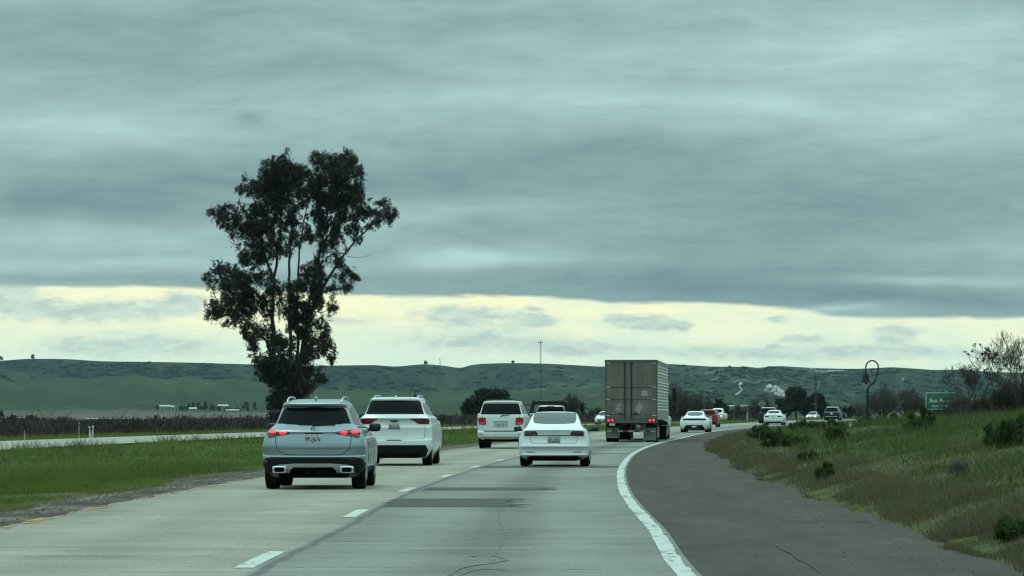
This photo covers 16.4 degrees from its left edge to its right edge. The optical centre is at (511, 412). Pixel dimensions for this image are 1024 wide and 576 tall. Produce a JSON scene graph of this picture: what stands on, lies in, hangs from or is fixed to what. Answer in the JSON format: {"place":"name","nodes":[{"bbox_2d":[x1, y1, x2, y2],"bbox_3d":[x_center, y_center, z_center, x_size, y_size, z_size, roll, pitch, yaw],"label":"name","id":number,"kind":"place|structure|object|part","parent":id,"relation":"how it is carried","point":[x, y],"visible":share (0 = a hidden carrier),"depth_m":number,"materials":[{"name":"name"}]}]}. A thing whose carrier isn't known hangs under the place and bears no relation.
{"place":"outdoors","nodes":[
{"label":"outdoors","id":0,"kind":"place"},
{"bbox_2d":[159,405,171,409],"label":"farm building","id":1,"kind":"structure","parent":0,"point":[164,407],"depth_m":2700.83,"materials":[{"name":"metal"}]},
{"bbox_2d":[217,404,228,409],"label":"farm building","id":2,"kind":"structure","parent":0,"point":[223,406],"depth_m":2756.92,"materials":[{"name":"metal"}]},
{"bbox_2d":[225,409,239,411],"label":"farm building","id":3,"kind":"structure","parent":0,"point":[232,410],"depth_m":2512.50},
{"bbox_2d":[0,422,679,449],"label":"road","id":4,"kind":"structure","parent":0,"point":[128,439],"depth_m":177.31,"materials":[{"name":"concrete"}]},
{"bbox_2d":[595,411,604,423],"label":"sedan","id":5,"kind":"object","parent":4,"relation":"on","point":[600,418],"visible":0.48,"depth_m":395.28,"materials":[{"name":"white paint"}]},
{"bbox_2d":[806,412,819,418],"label":"sedan","id":6,"kind":"object","parent":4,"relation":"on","point":[810,414],"visible":0.62,"depth_m":581.19,"materials":[{"name":"silver metal"}]},
{"bbox_2d":[0,420,744,440],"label":"grass","id":7,"kind":"structure","parent":0,"point":[59,436],"depth_m":205.80,"materials":[{"name":"green plant"}]},
{"bbox_2d":[0,419,855,575],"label":"road","id":8,"kind":"structure","parent":0,"point":[581,528],"depth_m":40.47,"materials":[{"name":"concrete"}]},
{"bbox_2d":[234,551,285,567],"bbox_3d":[-2.279,1.334,32.300,0.175,0.002,3.603,0,0,1],"label":"lane marking","id":9,"kind":"object","parent":8,"relation":"on","point":[259,559],"visible":1,"depth_m":32.18,"materials":[{"name":"white paint"}]},
{"bbox_2d":[1,431,603,528],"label":"yellow line","id":10,"kind":"object","parent":8,"relation":"on","point":[41,518],"visible":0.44,"depth_m":49.03,"materials":[{"name":"yellow paint"}]},
{"bbox_2d":[263,396,380,488],"bbox_3d":[-3.417,0.531,63.802,2.060,1.623,4.416,0,0,1],"label":"suv","id":11,"kind":"object","parent":8,"relation":"on","point":[315,437],"visible":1,"depth_m":61.76,"materials":[{"name":"silver metal"}]},
{"bbox_3d":[-3.450,0.072,61.929,1.290,0.313,0.328,0,0,1],"label":"rear window","id":12,"kind":"part","parent":11,"relation":"part of","materials":[{"name":"black glass"}]},
{"bbox_3d":[-2.801,0.062,63.009,0.191,0.357,0.639,0,0,1],"label":"side window","id":13,"kind":"part","parent":11,"relation":"part of","materials":[{"name":"grey glass"}]},
{"bbox_3d":[-2.800,0.062,63.913,0.222,0.357,1.048,0,0,1],"label":"side window","id":14,"kind":"part","parent":11,"relation":"part of","materials":[{"name":"grey glass"}]},
{"bbox_2d":[343,509,367,516],"bbox_3d":[-2.054,1.330,46.930,0.171,0.001,3.602,0,0,1],"label":"lane marking","id":15,"kind":"object","parent":8,"relation":"on","point":[357,512],"visible":1,"depth_m":46.65,"materials":[{"name":"white paint"}]},
{"bbox_2d":[306,567,411,567],"bbox_3d":[-1.408,1.336,30.601,1.122,0.001,0.186,0,0,0],"label":"tar seam","id":16,"kind":"object","parent":8,"relation":"on","point":[348,567],"visible":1,"depth_m":30.55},
{"bbox_2d":[360,395,446,464],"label":"suv","id":17,"kind":"object","parent":8,"relation":"on","point":[410,427],"visible":0.84,"depth_m":92.59,"materials":[{"name":"white paint"}]},
{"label":"rear window","id":18,"kind":"part","parent":17,"relation":"part of","materials":[{"name":"black glass"}]},
{"bbox_2d":[397,487,416,491],"bbox_3d":[-1.817,1.338,61.560,0.171,0.004,3.605,0,0,1],"label":"lane marking","id":19,"kind":"object","parent":8,"relation":"on","point":[406,489],"visible":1,"depth_m":61.48,"materials":[{"name":"white paint"}]},
{"bbox_2d":[383,498,529,506],"bbox_3d":[-0.839,1.332,52.450,2.192,0.002,4.900,0,0,0],"label":"road patch","id":20,"kind":"object","parent":8,"relation":"on","point":[450,502],"visible":1,"depth_m":52.38,"materials":[{"name":"grey asphalt"}]},
{"bbox_2d":[447,555,507,575],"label":"tar seam","id":21,"kind":"object","parent":8,"relation":"on","point":[450,573],"visible":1,"depth_m":30.94,"materials":[{"name":"grey asphalt"}]},
{"bbox_2d":[458,569,505,574],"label":"tar seam","id":22,"kind":"object","parent":8,"relation":"on","point":[464,572],"visible":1,"depth_m":29.79,"materials":[{"name":"grey asphalt"}]},
{"bbox_2d":[423,487,556,489],"bbox_3d":[-0.353,1.339,62.150,2.457,0.003,2.300,0,0,0],"label":"road patch","id":23,"kind":"object","parent":8,"relation":"on","point":[489,488],"visible":1,"depth_m":62.38,"materials":[{"name":"grey asphalt"}]},
{"bbox_2d":[495,507,503,553],"bbox_3d":[-0.138,1.332,41.600,0.084,0.004,16.201,0,0,0],"label":"tar seam","id":24,"kind":"object","parent":8,"relation":"on","point":[501,543],"visible":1,"depth_m":39.18,"materials":[{"name":"grey asphalt"}]},
{"bbox_2d":[477,399,532,447],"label":"suv","id":25,"kind":"object","parent":8,"relation":"on","point":[498,421],"visible":0.85,"depth_m":145.58,"materials":[{"name":"white paint"}]},
{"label":"rear window","id":26,"kind":"part","parent":25,"relation":"part of","materials":[{"name":"black glass"}]},
{"bbox_2d":[529,399,567,418],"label":"pickup truck","id":27,"kind":"object","parent":8,"relation":"on","point":[550,406],"visible":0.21,"depth_m":187.73,"materials":[{"name":"silver metal"}]},
{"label":"rear window","id":28,"kind":"part","parent":27,"relation":"part of","materials":[{"name":"black glass"}]},
{"bbox_2d":[482,466,626,467],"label":"road patch","id":29,"kind":"object","parent":8,"relation":"on","point":[552,467],"visible":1,"depth_m":88.99,"materials":[{"name":"grey asphalt"}]},
{"bbox_2d":[514,412,598,465],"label":"sedan","id":30,"kind":"object","parent":8,"relation":"on","point":[555,436],"visible":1,"depth_m":90.76,"materials":[{"name":"white paint"}]},
{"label":"rear window","id":31,"kind":"part","parent":30,"relation":"part of","materials":[{"name":"grey glass"}]},
{"bbox_2d":[514,569,669,569],"bbox_3d":[0.538,1.336,30.198,1.611,0.001,0.190,0,0,0],"label":"tar seam","id":32,"kind":"object","parent":8,"relation":"on","point":[600,569],"visible":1,"depth_m":30.16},
{"bbox_2d":[591,453,630,453],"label":"road patch","id":33,"kind":"object","parent":8,"relation":"on","point":[610,453],"visible":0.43,"depth_m":126.19,"materials":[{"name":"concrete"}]},
{"bbox_2d":[605,360,676,441],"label":"semi truck","id":34,"kind":"object","parent":8,"relation":"on","point":[636,395],"visible":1,"depth_m":177.30,"materials":[{"name":"metal"}]},
{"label":"trailer door","id":35,"kind":"part","parent":34,"relation":"part of","materials":[{"name":"metal"}]},
{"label":"trailer door","id":36,"kind":"part","parent":34,"relation":"part of","materials":[{"name":"metal"}]},
{"bbox_2d":[680,411,711,431],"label":"sedan","id":37,"kind":"object","parent":8,"relation":"on","point":[695,420],"visible":1,"depth_m":234.17,"materials":[{"name":"white paint"}]},
{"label":"rear window","id":38,"kind":"part","parent":37,"relation":"part of","materials":[{"name":"grey glass"}]},
{"bbox_2d":[700,409,721,426],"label":"hatchback","id":39,"kind":"object","parent":8,"relation":"on","point":[715,416],"visible":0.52,"depth_m":300.30,"materials":[{"name":"red paint"}]},
{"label":"rear window","id":40,"kind":"part","parent":39,"relation":"part of","materials":[{"name":"black glass"}]},
{"bbox_2d":[616,420,856,575],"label":"edge line","id":41,"kind":"object","parent":8,"relation":"on","point":[678,568],"visible":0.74,"depth_m":40.67,"materials":[{"name":"white paint"}]},
{"bbox_2d":[758,407,775,422],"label":"suv","id":42,"kind":"object","parent":8,"relation":"on","point":[763,411],"visible":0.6,"depth_m":362.31,"materials":[{"name":"paint"}]},
{"bbox_2d":[764,410,785,424],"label":"sedan","id":43,"kind":"object","parent":8,"relation":"on","point":[774,416],"visible":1,"depth_m":333.17,"materials":[{"name":"white paint"}]},
{"bbox_2d":[824,407,842,419],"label":"suv","id":44,"kind":"object","parent":8,"relation":"on","point":[832,412],"visible":0.99,"depth_m":428.19,"materials":[{"name":"paint"}]},
{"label":"rear window","id":45,"kind":"part","parent":44,"relation":"part of","materials":[{"name":"black glass"}]},
{"bbox_2d":[0,359,1023,417],"bbox_3d":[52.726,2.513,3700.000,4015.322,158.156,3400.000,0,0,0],"label":"hills","id":46,"kind":"structure","parent":0,"point":[24,394],"depth_m":3688.45,"materials":[{"name":"green plant"}]},
{"bbox_2d":[200,401,207,409],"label":"tree","id":47,"kind":"object","parent":46,"relation":"on","point":[205,406],"visible":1,"depth_m":2770.87,"materials":[{"name":"green plant"}]},
{"bbox_2d":[209,404,215,409],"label":"tree","id":48,"kind":"object","parent":46,"relation":"on","point":[211,407],"visible":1,"depth_m":2754.97,"materials":[{"name":"green plant"}]},
{"bbox_2d":[241,401,249,410],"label":"tree","id":49,"kind":"object","parent":46,"relation":"on","point":[245,406],"visible":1,"depth_m":2665.89,"materials":[{"name":"green plant"}]},
{"bbox_2d":[0,359,1022,409],"bbox_3d":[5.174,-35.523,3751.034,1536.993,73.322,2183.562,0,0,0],"label":"scrub","id":50,"kind":"object","parent":46,"relation":"on","point":[142,370],"visible":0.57,"depth_m":3939.09,"materials":[{"name":"green plant"}]},
{"bbox_2d":[0,412,1023,568],"bbox_3d":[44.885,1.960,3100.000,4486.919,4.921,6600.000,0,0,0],"label":"ground","id":51,"kind":"structure","parent":0,"point":[168,415],"depth_m":76.86,"materials":[{"name":"green plant"}]},
{"bbox_2d":[2,449,258,502],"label":"weeds","id":52,"kind":"object","parent":51,"relation":"on","point":[86,484],"visible":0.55,"depth_m":74.42,"materials":[{"name":"green plant"}]},
{"bbox_2d":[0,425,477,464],"bbox_3d":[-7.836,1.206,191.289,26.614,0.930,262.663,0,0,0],"label":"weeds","id":53,"kind":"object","parent":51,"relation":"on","point":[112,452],"visible":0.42,"depth_m":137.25,"materials":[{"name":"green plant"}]},
{"bbox_2d":[201,146,399,420],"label":"eucalyptus tree","id":54,"kind":"object","parent":51,"relation":"on","point":[282,176],"visible":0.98,"depth_m":280.04,"materials":[{"name":"green plant"}]},
{"bbox_2d":[0,422,750,526],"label":"dirt shoulder","id":55,"kind":"object","parent":51,"relation":"on","point":[25,516],"visible":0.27,"depth_m":55.22},
{"bbox_2d":[0,468,264,524],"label":"gravel","id":56,"kind":"structure","parent":55,"relation":"on","point":[125,491],"depth_m":56.58,"materials":[{"name":"grey gravel"}]},
{"bbox_2d":[0,420,758,511],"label":"grass","id":57,"kind":"structure","parent":51,"relation":"on","point":[76,486],"depth_m":95.19,"materials":[{"name":"green plant"}]},
{"bbox_2d":[0,409,797,438],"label":"vineyard","id":58,"kind":"object","parent":51,"relation":"on","point":[18,426],"visible":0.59,"depth_m":226.40,"materials":[{"name":"plant"}]},
{"bbox_2d":[459,386,524,415],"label":"oak tree","id":59,"kind":"object","parent":51,"relation":"on","point":[471,405],"visible":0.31,"depth_m":468.46,"materials":[{"name":"green plant"}]},
{"bbox_2d":[561,394,580,412],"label":"bare thicket","id":60,"kind":"object","parent":51,"relation":"on","point":[571,403],"visible":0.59,"depth_m":519.26,"materials":[{"name":"plant"}]},
{"bbox_2d":[572,401,591,415],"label":"palm tree","id":61,"kind":"object","parent":51,"relation":"on","point":[581,408],"visible":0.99,"depth_m":469.81,"materials":[{"name":"green plant"}]},
{"bbox_2d":[587,407,603,414],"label":"bare thicket","id":62,"kind":"object","parent":51,"relation":"on","point":[596,410],"visible":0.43,"depth_m":559.61,"materials":[{"name":"plant"}]},
{"bbox_2d":[669,394,680,418],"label":"bare thicket","id":63,"kind":"object","parent":51,"relation":"on","point":[673,412],"visible":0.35,"depth_m":499.54,"materials":[{"name":"brown plant"}]},
{"bbox_2d":[669,383,694,418],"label":"bare thicket","id":64,"kind":"object","parent":51,"relation":"on","point":[683,400],"visible":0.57,"depth_m":519.14,"materials":[{"name":"plant"}]},
{"bbox_2d":[688,389,715,410],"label":"bare thicket","id":65,"kind":"object","parent":51,"relation":"on","point":[698,405],"visible":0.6,"depth_m":529.34,"materials":[{"name":"plant"}]},
{"bbox_2d":[710,398,729,414],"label":"oak tree","id":66,"kind":"object","parent":51,"relation":"on","point":[719,403],"visible":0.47,"depth_m":559.49,"materials":[{"name":"green plant"}]},
{"bbox_2d":[728,403,749,416],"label":"bare thicket","id":67,"kind":"object","parent":51,"relation":"on","point":[738,410],"visible":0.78,"depth_m":599.21,"materials":[{"name":"brown plant"}]},
{"bbox_2d":[746,423,771,440],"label":"shrub","id":68,"kind":"object","parent":51,"relation":"on","point":[756,431],"visible":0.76,"depth_m":138.14,"materials":[{"name":"green plant"}]},
{"bbox_2d":[745,394,775,419],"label":"bare thicket","id":69,"kind":"object","parent":51,"relation":"on","point":[754,409],"visible":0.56,"depth_m":559.63,"materials":[{"name":"plant"}]},
{"bbox_2d":[758,400,765,407],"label":"warning sign","id":70,"kind":"object","parent":51,"relation":"on","point":[761,403],"visible":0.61,"depth_m":454.99,"materials":[{"name":"metal"}]},
{"bbox_2d":[759,425,791,447],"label":"shrub","id":71,"kind":"object","parent":51,"relation":"on","point":[775,437],"visible":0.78,"depth_m":107.80,"materials":[{"name":"green plant"}]},
{"bbox_2d":[774,398,793,417],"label":"oak tree","id":72,"kind":"object","parent":51,"relation":"on","point":[785,408],"visible":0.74,"depth_m":639.43,"materials":[{"name":"green plant"}]},
{"bbox_2d":[779,434,810,446],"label":"shrub","id":73,"kind":"object","parent":51,"relation":"on","point":[786,440],"visible":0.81,"depth_m":102.52,"materials":[{"name":"green plant"}]},
{"bbox_2d":[783,386,811,416],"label":"oak tree","id":74,"kind":"object","parent":51,"relation":"on","point":[796,396],"visible":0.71,"depth_m":658.73,"materials":[{"name":"green plant"}]},
{"bbox_2d":[788,419,813,430],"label":"shrub","id":75,"kind":"object","parent":51,"relation":"on","point":[803,422],"visible":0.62,"depth_m":174.34,"materials":[{"name":"green plant"}]},
{"bbox_2d":[674,415,937,422],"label":"grass","id":76,"kind":"structure","parent":51,"relation":"on","point":[790,419],"depth_m":454.69,"materials":[{"name":"green plant"}]},
{"bbox_2d":[795,448,818,460],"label":"shrub","id":77,"kind":"object","parent":51,"relation":"on","point":[804,453],"visible":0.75,"depth_m":77.91,"materials":[{"name":"green plant"}]},
{"bbox_2d":[799,391,827,418],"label":"oak tree","id":78,"kind":"object","parent":51,"relation":"on","point":[809,406],"visible":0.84,"depth_m":639.19,"materials":[{"name":"green plant"}]},
{"bbox_2d":[812,375,819,411],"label":"utility pole","id":79,"kind":"object","parent":51,"relation":"on","point":[815,379],"visible":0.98,"depth_m":619.89,"materials":[{"name":"metal"}]},
{"bbox_2d":[814,460,835,480],"bbox_3d":[5.472,1.043,62.004,0.430,0.442,0.394,0,0,35],"label":"shrub","id":80,"kind":"object","parent":51,"relation":"on","point":[827,468],"visible":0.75,"depth_m":61.97,"materials":[{"name":"green plant"}]},
{"bbox_2d":[626,421,1023,575],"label":"road shoulder","id":81,"kind":"object","parent":51,"relation":"on","point":[733,528],"visible":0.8,"depth_m":40.65},
{"bbox_2d":[776,544,819,571],"bbox_3d":[2.624,1.335,32.875,0.054,0.002,6.251,0,0,1],"label":"tar seam","id":82,"kind":"object","parent":81,"relation":"on","point":[794,555],"visible":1,"depth_m":32.85,"materials":[{"name":"black asphalt"}]},
{"bbox_2d":[680,459,973,573],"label":"gravel","id":83,"kind":"structure","parent":81,"relation":"on","point":[855,532],"depth_m":35.75,"materials":[{"name":"grey gravel"}]},
{"bbox_2d":[806,418,845,429],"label":"shrub","id":84,"kind":"object","parent":51,"relation":"on","point":[824,423],"visible":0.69,"depth_m":147.97,"materials":[{"name":"green plant"}]},
{"bbox_2d":[822,401,845,414],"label":"bare thicket","id":85,"kind":"object","parent":51,"relation":"on","point":[835,406],"visible":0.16,"depth_m":639.56,"materials":[{"name":"plant"}]},
{"bbox_2d":[823,426,849,440],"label":"shrub","id":86,"kind":"object","parent":51,"relation":"on","point":[837,431],"visible":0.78,"depth_m":95.41,"materials":[{"name":"green plant"}]},
{"bbox_2d":[841,405,854,418],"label":"oak tree","id":87,"kind":"object","parent":51,"relation":"on","point":[847,410],"visible":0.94,"depth_m":599.47,"materials":[{"name":"green plant"}]},
{"bbox_2d":[840,399,877,417],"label":"bare thicket","id":88,"kind":"object","parent":51,"relation":"on","point":[859,409],"visible":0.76,"depth_m":599.59,"materials":[{"name":"plant"}]},
{"bbox_2d":[702,429,1023,575],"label":"dry grass","id":89,"kind":"structure","parent":51,"relation":"on","point":[740,458],"depth_m":47.20,"materials":[{"name":"plant"}]},
{"bbox_2d":[708,405,1023,561],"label":"grass","id":90,"kind":"structure","parent":51,"relation":"on","point":[936,434],"depth_m":68.89,"materials":[{"name":"green plant"}]},
{"bbox_2d":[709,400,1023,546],"bbox_3d":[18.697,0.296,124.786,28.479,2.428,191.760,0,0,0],"label":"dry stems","id":91,"kind":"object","parent":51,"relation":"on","point":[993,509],"visible":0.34,"depth_m":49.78,"materials":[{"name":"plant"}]},
{"bbox_2d":[861,360,878,420],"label":"bell post","id":92,"kind":"object","parent":51,"relation":"on","point":[865,378],"visible":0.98,"depth_m":167.96,"materials":[{"name":"metal"}]},
{"bbox_2d":[864,410,886,421],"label":"shrub","id":93,"kind":"object","parent":51,"relation":"on","point":[873,413],"visible":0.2,"depth_m":184.95,"materials":[{"name":"green plant"}]},
{"bbox_2d":[861,381,902,416],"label":"bare thicket","id":94,"kind":"object","parent":51,"relation":"on","point":[889,403],"visible":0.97,"depth_m":519.19,"materials":[{"name":"plant"}]},
{"bbox_2d":[884,400,907,419],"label":"shrub","id":95,"kind":"object","parent":51,"relation":"on","point":[902,402],"visible":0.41,"depth_m":189.76,"materials":[{"name":"green plant"}]},
{"bbox_2d":[893,384,924,414],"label":"bare thicket","id":96,"kind":"object","parent":51,"relation":"on","point":[913,403],"visible":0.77,"depth_m":539.05,"materials":[{"name":"plant"}]},
{"bbox_2d":[901,403,936,430],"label":"shrub","id":97,"kind":"object","parent":51,"relation":"on","point":[924,416],"visible":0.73,"depth_m":90.87,"materials":[{"name":"green plant"}]},
{"bbox_2d":[921,400,943,414],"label":"bare thicket","id":98,"kind":"object","parent":51,"relation":"on","point":[938,411],"visible":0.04,"depth_m":559.36,"materials":[{"name":"brown plant"}]},
{"bbox_2d":[925,390,955,415],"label":"road sign","id":99,"kind":"object","parent":51,"relation":"on","point":[930,403],"visible":0.59,"depth_m":200.01,"materials":[{"name":"metal"}]},
{"bbox_2d":[937,396,972,415],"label":"brown brush","id":100,"kind":"object","parent":51,"relation":"on","point":[964,404],"visible":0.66,"depth_m":149.68,"materials":[{"name":"plant"}]},
{"bbox_2d":[933,386,977,406],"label":"bare tree","id":101,"kind":"object","parent":51,"relation":"on","point":[944,401],"visible":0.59,"depth_m":158.08,"materials":[{"name":"brown plant"}]},
{"bbox_2d":[946,459,971,475],"bbox_3d":[6.413,0.816,51.019,0.399,0.319,0.464,0,0,-2],"label":"shrub","id":102,"kind":"object","parent":51,"relation":"on","point":[953,468],"visible":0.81,"depth_m":50.90,"materials":[{"name":"green plant"}]},
{"bbox_2d":[938,348,1022,416],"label":"bare tree","id":103,"kind":"object","parent":51,"relation":"on","point":[970,380],"visible":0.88,"depth_m":150.09,"materials":[{"name":"brown plant"}]},
{"bbox_2d":[966,393,1002,416],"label":"brown brush","id":104,"kind":"object","parent":51,"relation":"on","point":[983,403],"visible":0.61,"depth_m":134.77,"materials":[{"name":"brown plant"}]},
{"bbox_2d":[963,331,1023,386],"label":"bare tree","id":105,"kind":"object","parent":51,"relation":"on","point":[1007,358],"visible":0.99,"depth_m":140.21,"materials":[{"name":"grey plant"}]},
{"bbox_2d":[981,420,1012,448],"bbox_3d":[8.211,0.394,59.434,0.768,0.563,0.752,0,0,-10],"label":"shrub","id":106,"kind":"object","parent":51,"relation":"on","point":[989,434],"visible":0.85,"depth_m":59.30,"materials":[{"name":"green plant"}]},
{"bbox_2d":[986,375,1023,414],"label":"brown brush","id":107,"kind":"object","parent":51,"relation":"on","point":[1004,396],"visible":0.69,"depth_m":127.63,"materials":[{"name":"brown plant"}]},
{"bbox_2d":[992,512,1023,542],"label":"shrub","id":108,"kind":"object","parent":51,"relation":"on","point":[1007,526],"visible":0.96,"depth_m":34.40,"materials":[{"name":"green plant"}]},
{"bbox_2d":[999,413,1023,445],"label":"shrub","id":109,"kind":"object","parent":51,"relation":"on","point":[1017,426],"visible":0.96,"depth_m":59.13,"materials":[{"name":"green plant"}]},
{"bbox_2d":[1010,372,1023,408],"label":"brown brush","id":110,"kind":"object","parent":51,"relation":"on","point":[1019,393],"visible":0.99,"depth_m":119.81,"materials":[{"name":"plant"}]},
{"bbox_2d":[0,0,1023,372],"label":"sky","id":111,"kind":"structure","parent":0,"point":[834,184],"materials":[{"name":"grey"}]},
{"bbox_2d":[713,408,726,419],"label":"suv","id":112,"kind":"object","parent":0,"point":[722,412],"visible":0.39,"depth_m":479.99,"materials":[{"name":"white paint"}]}
]}

